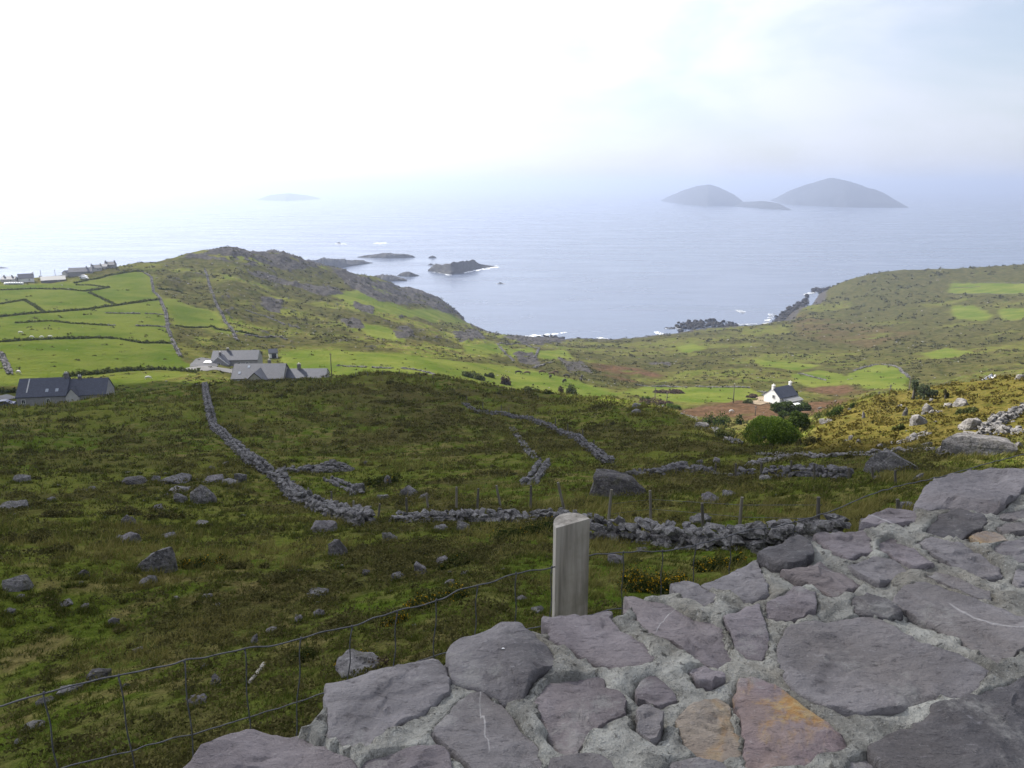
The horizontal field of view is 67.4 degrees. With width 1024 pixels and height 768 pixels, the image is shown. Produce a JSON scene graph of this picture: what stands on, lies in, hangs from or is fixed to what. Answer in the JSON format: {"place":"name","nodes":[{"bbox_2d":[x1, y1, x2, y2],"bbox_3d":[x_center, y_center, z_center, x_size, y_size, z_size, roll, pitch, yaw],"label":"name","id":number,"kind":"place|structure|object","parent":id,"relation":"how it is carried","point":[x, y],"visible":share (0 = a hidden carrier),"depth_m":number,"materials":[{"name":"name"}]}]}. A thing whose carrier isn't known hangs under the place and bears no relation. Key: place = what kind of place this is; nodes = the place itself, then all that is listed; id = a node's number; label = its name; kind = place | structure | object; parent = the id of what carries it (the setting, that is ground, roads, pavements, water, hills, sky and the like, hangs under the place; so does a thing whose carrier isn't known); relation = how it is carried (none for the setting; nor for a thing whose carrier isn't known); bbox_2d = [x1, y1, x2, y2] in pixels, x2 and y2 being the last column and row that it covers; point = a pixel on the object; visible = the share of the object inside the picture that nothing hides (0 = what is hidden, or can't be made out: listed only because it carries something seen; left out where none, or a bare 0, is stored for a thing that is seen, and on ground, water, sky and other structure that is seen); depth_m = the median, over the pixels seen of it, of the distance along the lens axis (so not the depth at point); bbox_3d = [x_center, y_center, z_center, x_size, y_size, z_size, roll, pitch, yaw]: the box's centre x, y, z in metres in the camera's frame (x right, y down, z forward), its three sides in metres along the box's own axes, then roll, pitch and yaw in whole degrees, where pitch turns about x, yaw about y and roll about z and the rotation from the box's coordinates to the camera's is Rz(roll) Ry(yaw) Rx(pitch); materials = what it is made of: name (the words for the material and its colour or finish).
{"place":"outdoors","nodes":[
{"label":"outdoors","id":0,"kind":"place"},
{"bbox_2d":[190,357,217,366],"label":"driveway","id":1,"kind":"structure","parent":0,"point":[199,362],"depth_m":217.22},
{"bbox_2d":[0,247,1023,767],"bbox_3d":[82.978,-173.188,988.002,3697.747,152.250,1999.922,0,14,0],"label":"terrain","id":2,"kind":"structure","parent":0,"point":[372,299],"depth_m":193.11,"materials":[{"name":"plant"}]},
{"bbox_2d":[0,351,12,373],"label":"field wall","id":3,"kind":"structure","parent":2,"relation":"on","point":[7,367],"depth_m":180.91,"materials":[{"name":"stone"}]},
{"bbox_2d":[0,274,17,282],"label":"cottage","id":4,"kind":"structure","parent":2,"relation":"on","point":[5,279],"depth_m":414.47,"materials":[{"name":"paint"}]},
{"bbox_2d":[0,500,28,509],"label":"boulder","id":5,"kind":"object","parent":2,"relation":"on","point":[10,504],"visible":0.69,"depth_m":38.65,"materials":[{"name":"stone"}]},
{"bbox_2d":[2,574,33,591],"bbox_3d":[-11.687,4.733,18.143,0.669,0.374,0.542,-14,20,-43],"label":"boulder","id":6,"kind":"object","parent":2,"relation":"on","point":[19,583],"visible":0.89,"depth_m":18.00,"materials":[{"name":"stone"}]},
{"bbox_2d":[17,271,33,282],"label":"cottage","id":7,"kind":"structure","parent":2,"relation":"on","point":[27,277],"depth_m":419.91,"materials":[{"name":"stone"}]},
{"bbox_2d":[4,529,52,543],"bbox_3d":[-15.564,5.020,24.862,1.188,0.711,1.239,0,14,0],"label":"gorse bush","id":8,"kind":"object","parent":2,"relation":"on","point":[34,538],"visible":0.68,"depth_m":24.66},
{"bbox_2d":[40,275,65,282],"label":"barn","id":9,"kind":"structure","parent":2,"relation":"on","point":[48,279],"depth_m":419.29,"materials":[{"name":"stone"}]},
{"bbox_2d":[38,541,73,553],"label":"gorse bush","id":10,"kind":"object","parent":2,"relation":"on","point":[63,547],"visible":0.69,"depth_m":22.36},
{"bbox_2d":[39,506,83,517],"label":"gorse bush","id":11,"kind":"object","parent":2,"relation":"on","point":[51,514],"visible":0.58,"depth_m":33.94,"materials":[{"name":"plant"}]},
{"bbox_2d":[14,319,109,325],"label":"hedge","id":12,"kind":"object","parent":2,"relation":"on","point":[44,320],"visible":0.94,"depth_m":272.18,"materials":[{"name":"green plant"}]},
{"bbox_2d":[15,371,114,405],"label":"cottage","id":13,"kind":"structure","parent":2,"relation":"on","point":[37,391],"depth_m":146.99,"materials":[{"name":"stone"}]},
{"bbox_2d":[0,298,159,316],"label":"hedge","id":14,"kind":"object","parent":2,"relation":"on","point":[83,308],"visible":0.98,"depth_m":312.94,"materials":[{"name":"green plant"}]},
{"bbox_2d":[68,266,92,276],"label":"cottage","id":15,"kind":"structure","parent":2,"relation":"on","point":[75,272],"depth_m":442.55,"materials":[{"name":"stone"}]},
{"bbox_2d":[0,335,173,343],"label":"hedge","id":16,"kind":"object","parent":2,"relation":"on","point":[72,337],"visible":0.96,"depth_m":240.25,"materials":[{"name":"green plant"}]},
{"bbox_2d":[86,668,111,681],"bbox_3d":[-7.133,5.008,13.251,0.392,0.186,0.307,-6,16,-23],"label":"boulder","id":17,"kind":"object","parent":2,"relation":"on","point":[100,672],"visible":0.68,"depth_m":13.20,"materials":[{"name":"stone"}]},
{"bbox_2d":[73,270,143,282],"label":"hedge","id":18,"kind":"object","parent":2,"relation":"on","point":[105,275],"visible":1,"depth_m":432.40,"materials":[{"name":"green plant"}]},
{"bbox_2d":[104,504,141,515],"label":"gorse bush","id":19,"kind":"object","parent":2,"relation":"on","point":[131,510],"visible":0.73,"depth_m":36.08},
{"bbox_2d":[120,532,140,542],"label":"boulder","id":20,"kind":"object","parent":2,"relation":"on","point":[131,535],"visible":0.71,"depth_m":25.56,"materials":[{"name":"grey stone"}]},
{"bbox_2d":[62,365,199,376],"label":"hedge","id":21,"kind":"object","parent":2,"relation":"on","point":[122,369],"visible":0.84,"depth_m":194.29,"materials":[{"name":"green plant"}]},
{"bbox_2d":[121,475,146,484],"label":"boulder","id":22,"kind":"object","parent":2,"relation":"on","point":[139,479],"visible":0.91,"depth_m":49.19,"materials":[{"name":"stone"}]},
{"bbox_2d":[137,547,177,572],"bbox_3d":[-9.518,4.769,20.512,1.077,0.811,0.562,-9,17,-32],"label":"boulder","id":23,"kind":"object","parent":2,"relation":"on","point":[162,559],"visible":0.74,"depth_m":20.39,"materials":[{"name":"stone"}]},
{"bbox_2d":[142,271,181,356],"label":"field wall","id":24,"kind":"structure","parent":2,"relation":"on","point":[176,348],"depth_m":309.29,"materials":[{"name":"stone"}]},
{"bbox_2d":[143,508,184,520],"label":"gorse bush","id":25,"kind":"object","parent":2,"relation":"on","point":[160,514],"visible":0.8,"depth_m":34.67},
{"bbox_2d":[161,473,191,483],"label":"boulder","id":26,"kind":"object","parent":2,"relation":"on","point":[182,476],"visible":0.85,"depth_m":50.19,"materials":[{"name":"stone"}]},
{"bbox_2d":[190,484,211,503],"bbox_3d":[-16.997,6.162,42.227,1.383,1.181,1.112,0,14,0],"label":"boulder","id":27,"kind":"object","parent":2,"relation":"on","point":[200,493],"visible":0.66,"depth_m":41.92,"materials":[{"name":"stone"}]},
{"bbox_2d":[177,553,231,568],"bbox_3d":[-8.590,5.110,21.601,0.749,0.740,1.511,12,19,39],"label":"gorse bush","id":28,"kind":"object","parent":2,"relation":"on","point":[202,560],"visible":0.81,"depth_m":21.37,"materials":[{"name":"green plant"}]},
{"bbox_2d":[186,366,231,372],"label":"lane","id":29,"kind":"structure","parent":2,"relation":"on","point":[205,368],"depth_m":205.72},
{"bbox_2d":[175,324,257,335],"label":"hedge","id":30,"kind":"object","parent":2,"relation":"on","point":[221,329],"visible":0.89,"depth_m":306.46,"materials":[{"name":"green plant"}]},
{"bbox_2d":[204,268,238,339],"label":"field wall","id":31,"kind":"structure","parent":2,"relation":"on","point":[222,314],"depth_m":360.44,"materials":[{"name":"stone"}]},
{"bbox_2d":[203,347,262,365],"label":"house","id":32,"kind":"structure","parent":2,"relation":"on","point":[227,357],"depth_m":224.49,"materials":[{"name":"grey stone"}]},
{"bbox_2d":[223,558,269,569],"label":"gorse bush","id":33,"kind":"object","parent":2,"relation":"on","point":[233,565],"visible":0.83,"depth_m":21.39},
{"bbox_2d":[230,358,329,380],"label":"house","id":34,"kind":"structure","parent":2,"relation":"on","point":[265,371],"depth_m":201.38,"materials":[{"name":"grey stone"}]},
{"bbox_2d":[201,382,377,525],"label":"dry stone wall","id":35,"kind":"structure","parent":2,"relation":"on","point":[291,490],"depth_m":48.40,"materials":[{"name":"stone"}]},
{"bbox_2d":[277,464,317,472],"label":"dry stone wall","id":36,"kind":"structure","parent":2,"relation":"on","point":[303,468],"depth_m":58.05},
{"bbox_2d":[285,646,317,664],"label":"gorse bush","id":37,"kind":"object","parent":2,"relation":"on","point":[306,651],"visible":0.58,"depth_m":11.42,"materials":[{"name":"green plant"}]},
{"bbox_2d":[310,520,337,532],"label":"boulder","id":38,"kind":"object","parent":2,"relation":"on","point":[328,525],"visible":0.79,"depth_m":30.12,"materials":[{"name":"grey stone"}]},
{"bbox_2d":[311,459,353,472],"bbox_3d":[-13.718,6.395,58.928,3.314,1.469,2.449,0,14,0],"label":"cairn","id":39,"kind":"object","parent":2,"relation":"on","point":[330,465],"visible":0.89,"depth_m":58.28,"materials":[{"name":"stone"}]},
{"bbox_2d":[328,539,347,555],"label":"boulder","id":40,"kind":"object","parent":2,"relation":"on","point":[337,546],"visible":0.6,"depth_m":23.50,"materials":[{"name":"grey stone"}]},
{"bbox_2d":[323,475,364,495],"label":"dry stone wall","id":41,"kind":"structure","parent":2,"relation":"on","point":[335,482],"depth_m":50.91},
{"bbox_2d":[335,649,379,677],"bbox_3d":[-1.976,3.590,9.918,0.578,0.146,0.560,0,14,0],"label":"boulder","id":42,"kind":"object","parent":2,"relation":"on","point":[359,660],"visible":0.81,"depth_m":9.84,"materials":[{"name":"stone"}]},
{"bbox_2d":[364,471,403,488],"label":"gorse bush","id":43,"kind":"object","parent":2,"relation":"on","point":[380,480],"visible":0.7,"depth_m":49.67,"materials":[{"name":"green plant"}]},
{"bbox_2d":[380,610,411,626],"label":"gorse bush","id":44,"kind":"object","parent":2,"relation":"on","point":[399,617],"visible":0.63,"depth_m":13.10,"materials":[{"name":"green plant"}]},
{"bbox_2d":[403,580,468,612],"bbox_3d":[-1.423,4.077,14.610,1.327,0.721,1.107,0,14,0],"label":"gorse bush","id":45,"kind":"object","parent":2,"relation":"on","point":[424,597],"visible":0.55,"depth_m":14.43,"materials":[{"name":"green plant"}]},
{"bbox_2d":[437,551,477,569],"bbox_3d":[-1.307,4.353,18.892,1.050,0.559,1.262,0,14,0],"label":"gorse bush","id":46,"kind":"object","parent":2,"relation":"on","point":[441,567],"visible":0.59,"depth_m":18.59,"materials":[{"name":"green plant"}]},
{"bbox_2d":[461,370,485,380],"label":"bush","id":47,"kind":"object","parent":2,"relation":"on","point":[471,374],"visible":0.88,"depth_m":253.03,"materials":[{"name":"green plant"}]},
{"bbox_2d":[390,507,594,522],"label":"dry stone wall","id":48,"kind":"structure","parent":2,"relation":"on","point":[500,514],"depth_m":29.95,"materials":[{"name":"stone"}]},
{"bbox_2d":[0,370,1023,767],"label":"heather","id":49,"kind":"object","parent":2,"relation":"on","point":[390,554],"visible":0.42,"depth_m":18.92,"materials":[{"name":"plant"}]},
{"bbox_2d":[0,366,1023,533],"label":"hill grass","id":50,"kind":"structure","parent":2,"relation":"on","point":[130,491],"depth_m":59.95,"materials":[{"name":"plant"}]},
{"bbox_2d":[0,371,1023,662],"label":"heather","id":51,"kind":"object","parent":2,"relation":"on","point":[384,519],"visible":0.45,"depth_m":44.42,"materials":[{"name":"plant"}]},
{"bbox_2d":[0,245,1023,425],"bbox_3d":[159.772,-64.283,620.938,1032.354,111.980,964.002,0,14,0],"label":"scrub","id":52,"kind":"object","parent":2,"relation":"on","point":[708,339],"visible":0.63,"depth_m":461.73,"materials":[{"name":"green plant"}]},
{"bbox_2d":[0,454,1023,767],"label":"wire fence","id":53,"kind":"object","parent":2,"relation":"on","point":[568,578],"visible":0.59,"depth_m":2.33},
{"bbox_2d":[489,514,553,540],"bbox_3d":[0.570,4.657,24.151,2.589,1.155,2.296,0,14,0],"label":"gorse bush","id":54,"kind":"object","parent":2,"relation":"on","point":[537,526],"visible":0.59,"depth_m":24.10,"materials":[{"name":"green plant"}]},
{"bbox_2d":[509,427,538,457],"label":"dry stone wall","id":55,"kind":"structure","parent":2,"relation":"on","point":[529,450],"depth_m":71.46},
{"bbox_2d":[58,248,1000,416],"bbox_3d":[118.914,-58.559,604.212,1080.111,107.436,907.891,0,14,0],"label":"scattered rocks","id":56,"kind":"object","parent":2,"relation":"on","point":[520,348],"visible":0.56,"depth_m":442.11,"materials":[{"name":"stone"}]},
{"bbox_2d":[519,457,550,485],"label":"dry stone wall","id":57,"kind":"structure","parent":2,"relation":"on","point":[539,472],"depth_m":47.51,"materials":[{"name":"stone"}]},
{"bbox_2d":[462,402,615,463],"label":"dry stone wall","id":58,"kind":"structure","parent":2,"relation":"on","point":[593,448],"depth_m":77.98,"materials":[{"name":"stone"}]},
{"bbox_2d":[607,554,622,563],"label":"boulder","id":59,"kind":"object","parent":2,"relation":"on","point":[617,558],"visible":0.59,"depth_m":17.04,"materials":[{"name":"grey stone"}]},
{"bbox_2d":[588,469,646,496],"bbox_3d":[5.099,5.053,37.306,2.937,1.478,1.838,0,14,0],"label":"boulder","id":60,"kind":"object","parent":2,"relation":"on","point":[605,481],"visible":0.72,"depth_m":36.73,"materials":[{"name":"stone"}]},
{"bbox_2d":[617,560,690,594],"bbox_3d":[2.645,3.790,14.423,1.429,0.898,1.173,7,16,24],"label":"gorse bush","id":61,"kind":"object","parent":2,"relation":"on","point":[651,584],"visible":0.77,"depth_m":14.17,"materials":[{"name":"green plant"}]},
{"bbox_2d":[639,396,672,405],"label":"bush","id":62,"kind":"object","parent":2,"relation":"on","point":[660,402],"visible":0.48,"depth_m":232.62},
{"bbox_2d":[653,389,685,393],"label":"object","id":63,"kind":"object","parent":2,"relation":"on","point":[674,391],"visible":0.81,"depth_m":295.23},
{"bbox_2d":[625,461,755,477],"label":"dry stone wall","id":64,"kind":"structure","parent":2,"relation":"on","point":[677,464],"depth_m":45.88,"materials":[{"name":"stone"}]},
{"bbox_2d":[636,384,750,387],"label":"field wall","id":65,"kind":"structure","parent":2,"relation":"on","point":[695,386],"depth_m":316.15,"materials":[{"name":"stone"}]},
{"bbox_2d":[689,513,711,523],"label":"boulder","id":66,"kind":"object","parent":2,"relation":"on","point":[696,518],"visible":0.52,"depth_m":23.96,"materials":[{"name":"stone"}]},
{"bbox_2d":[675,318,738,331],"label":"rock outcrop","id":67,"kind":"object","parent":2,"relation":"on","point":[697,324],"visible":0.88,"depth_m":856.01,"materials":[{"name":"stone"}]},
{"bbox_2d":[701,492,718,503],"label":"boulder","id":68,"kind":"object","parent":2,"relation":"on","point":[706,496],"visible":0.62,"depth_m":29.39,"materials":[{"name":"grey stone"}]},
{"bbox_2d":[689,550,746,571],"bbox_3d":[4.343,3.796,15.958,1.284,0.620,0.940,0,14,0],"label":"gorse bush","id":69,"kind":"object","parent":2,"relation":"on","point":[710,563],"visible":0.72,"depth_m":15.90,"materials":[{"name":"green plant"}]},
{"bbox_2d":[589,513,850,553],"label":"dry stone wall","id":70,"kind":"structure","parent":2,"relation":"on","point":[667,533],"depth_m":18.06,"materials":[{"name":"stone"}]},
{"bbox_2d":[701,411,744,427],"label":"bush","id":71,"kind":"object","parent":2,"relation":"on","point":[721,420],"visible":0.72,"depth_m":168.56,"materials":[{"name":"green plant"}]},
{"bbox_2d":[714,427,737,438],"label":"bush","id":72,"kind":"object","parent":2,"relation":"on","point":[720,432],"visible":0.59,"depth_m":77.39,"materials":[{"name":"green plant"}]},
{"bbox_2d":[741,416,805,445],"bbox_3d":[22.005,4.108,64.792,4.826,3.202,4.614,0,14,0],"label":"bush","id":73,"kind":"object","parent":2,"relation":"on","point":[780,432],"visible":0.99,"depth_m":63.81,"materials":[{"name":"green plant"}]},
{"bbox_2d":[769,401,797,418],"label":"tree","id":74,"kind":"object","parent":2,"relation":"on","point":[783,409],"visible":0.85,"depth_m":173.56,"materials":[{"name":"green plant"}]},
{"bbox_2d":[764,380,803,403],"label":"cottage","id":75,"kind":"structure","parent":2,"relation":"on","point":[786,393],"depth_m":237.01,"materials":[{"name":"paint"}]},
{"bbox_2d":[771,294,809,322],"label":"rock outcrop","id":76,"kind":"object","parent":2,"relation":"on","point":[787,312],"visible":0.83,"depth_m":961.74,"materials":[{"name":"stone"}]},
{"bbox_2d":[784,410,810,429],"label":"tree","id":77,"kind":"object","parent":2,"relation":"on","point":[798,419],"visible":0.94,"depth_m":81.81,"materials":[{"name":"green plant"}]},
{"bbox_2d":[796,401,811,411],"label":"bush","id":78,"kind":"object","parent":2,"relation":"on","point":[804,406],"visible":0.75,"depth_m":193.34,"materials":[{"name":"green plant"}]},
{"bbox_2d":[761,463,853,478],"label":"dry stone wall","id":79,"kind":"structure","parent":2,"relation":"on","point":[835,471],"depth_m":37.21,"materials":[{"name":"stone"}]},
{"bbox_2d":[796,436,821,446],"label":"bush","id":80,"kind":"object","parent":2,"relation":"on","point":[812,439],"visible":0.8,"depth_m":61.15,"materials":[{"name":"green plant"}]},
{"bbox_2d":[825,403,857,416],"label":"bush","id":81,"kind":"object","parent":2,"relation":"on","point":[837,409],"visible":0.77,"depth_m":94.88,"materials":[{"name":"green plant"}]},
{"bbox_2d":[756,446,935,457],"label":"dry stone wall","id":82,"kind":"structure","parent":2,"relation":"on","point":[835,454],"depth_m":44.71,"materials":[{"name":"stone"}]},
{"bbox_2d":[863,449,917,472],"bbox_3d":[17.370,3.543,34.634,2.726,1.054,1.093,6,16,22],"label":"boulder","id":83,"kind":"object","parent":2,"relation":"on","point":[884,460],"visible":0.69,"depth_m":34.47,"materials":[{"name":"stone"}]},
{"bbox_2d":[891,430,931,443],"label":"dry stone wall","id":84,"kind":"structure","parent":2,"relation":"on","point":[913,435],"depth_m":48.58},
{"bbox_2d":[801,374,1023,453],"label":"golden gorse","id":85,"kind":"object","parent":2,"relation":"on","point":[894,434],"visible":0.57,"depth_m":67.86,"materials":[{"name":"plant"}]},
{"bbox_2d":[911,377,920,399],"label":"pine tree","id":86,"kind":"object","parent":2,"relation":"on","point":[914,386],"visible":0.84,"depth_m":93.49,"materials":[{"name":"green plant"}]},
{"bbox_2d":[909,414,927,425],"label":"boulder","id":87,"kind":"object","parent":2,"relation":"on","point":[916,419],"visible":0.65,"depth_m":55.70,"materials":[{"name":"stone"}]},
{"bbox_2d":[916,383,929,399],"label":"pine tree","id":88,"kind":"object","parent":2,"relation":"on","point":[922,390],"visible":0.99,"depth_m":91.94,"materials":[{"name":"green plant"}]},
{"bbox_2d":[954,406,977,413],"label":"bush","id":89,"kind":"object","parent":2,"relation":"on","point":[968,409],"visible":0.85,"depth_m":65.53,"materials":[{"name":"green plant"}]},
{"bbox_2d":[958,418,981,429],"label":"boulder","id":90,"kind":"object","parent":2,"relation":"on","point":[970,423],"visible":0.66,"depth_m":50.56,"materials":[{"name":"stone"}]},
{"bbox_2d":[939,432,1017,455],"bbox_3d":[21.983,2.982,36.228,3.070,1.192,1.474,9,17,31],"label":"boulder","id":91,"kind":"object","parent":2,"relation":"on","point":[966,443],"visible":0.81,"depth_m":35.85,"materials":[{"name":"stone"}]},
{"bbox_2d":[974,403,1023,434],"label":"dry stone wall","id":92,"kind":"structure","parent":2,"relation":"on","point":[1001,417],"depth_m":51.43,"materials":[{"name":"stone"}]},
{"bbox_2d":[981,422,1023,434],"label":"dry stone wall","id":93,"kind":"structure","parent":2,"relation":"on","point":[1016,429],"depth_m":45.22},
{"bbox_2d":[0,189,1023,338],"bbox_3d":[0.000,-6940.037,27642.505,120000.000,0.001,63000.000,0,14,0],"label":"sea","id":94,"kind":"structure","parent":0,"point":[606,263],"depth_m":2218.11,"materials":[{"name":"liquid"}]},
{"bbox_2d":[0,184,43,195],"bbox_3d":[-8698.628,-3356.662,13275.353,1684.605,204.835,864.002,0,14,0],"label":"island","id":95,"kind":"structure","parent":94,"relation":"on","point":[12,190],"depth_m":12977.45,"materials":[{"name":"white"}]},
{"bbox_2d":[258,193,319,200],"bbox_3d":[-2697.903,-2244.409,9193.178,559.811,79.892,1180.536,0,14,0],"label":"island","id":96,"kind":"structure","parent":94,"relation":"on","point":[284,197],"depth_m":8870.41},
{"bbox_2d":[307,257,371,267],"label":"rock islet","id":97,"kind":"object","parent":94,"relation":"in","point":[340,263],"visible":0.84,"depth_m":1471.81,"materials":[{"name":"stone"}]},
{"bbox_2d":[357,253,414,258],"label":"rock islet","id":98,"kind":"object","parent":94,"relation":"in","point":[386,255],"visible":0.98,"depth_m":1671.51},
{"bbox_2d":[376,274,406,280],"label":"rock islet","id":99,"kind":"object","parent":94,"relation":"in","point":[386,277],"visible":0.77,"depth_m":1263.75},
{"bbox_2d":[428,260,496,274],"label":"rock islet","id":100,"kind":"object","parent":94,"relation":"in","point":[452,268],"visible":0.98,"depth_m":1390.81,"materials":[{"name":"stone"}]},
{"bbox_2d":[377,243,813,338],"bbox_3d":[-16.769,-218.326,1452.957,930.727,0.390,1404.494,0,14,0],"label":"surf","id":101,"kind":"structure","parent":94,"relation":"on","point":[767,320],"depth_m":887.86,"materials":[{"name":"liquid"}]},
{"bbox_2d":[660,185,742,205],"bbox_3d":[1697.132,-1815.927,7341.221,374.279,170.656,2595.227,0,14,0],"label":"island","id":102,"kind":"structure","parent":94,"relation":"on","point":[706,195],"depth_m":6338.78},
{"bbox_2d":[735,201,790,209],"bbox_3d":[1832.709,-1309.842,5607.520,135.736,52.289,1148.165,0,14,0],"label":"island","id":103,"kind":"structure","parent":94,"relation":"on","point":[764,205],"depth_m":5473.86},
{"bbox_2d":[771,178,907,207],"bbox_3d":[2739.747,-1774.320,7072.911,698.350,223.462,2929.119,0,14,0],"label":"island","id":104,"kind":"structure","parent":94,"relation":"in","point":[831,192],"depth_m":6083.24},
{"bbox_2d":[0,0,1023,188],"label":"sky","id":105,"kind":"structure","parent":0,"point":[95,94],"materials":[{"name":"white"}]},
{"label":"road","id":106,"kind":"structure","parent":0,"visible":0},
{"bbox_2d":[183,467,1023,767],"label":"parapet wall","id":107,"kind":"structure","parent":106,"relation":"on","point":[889,639],"depth_m":1.19,"materials":[{"name":"grey stone"}]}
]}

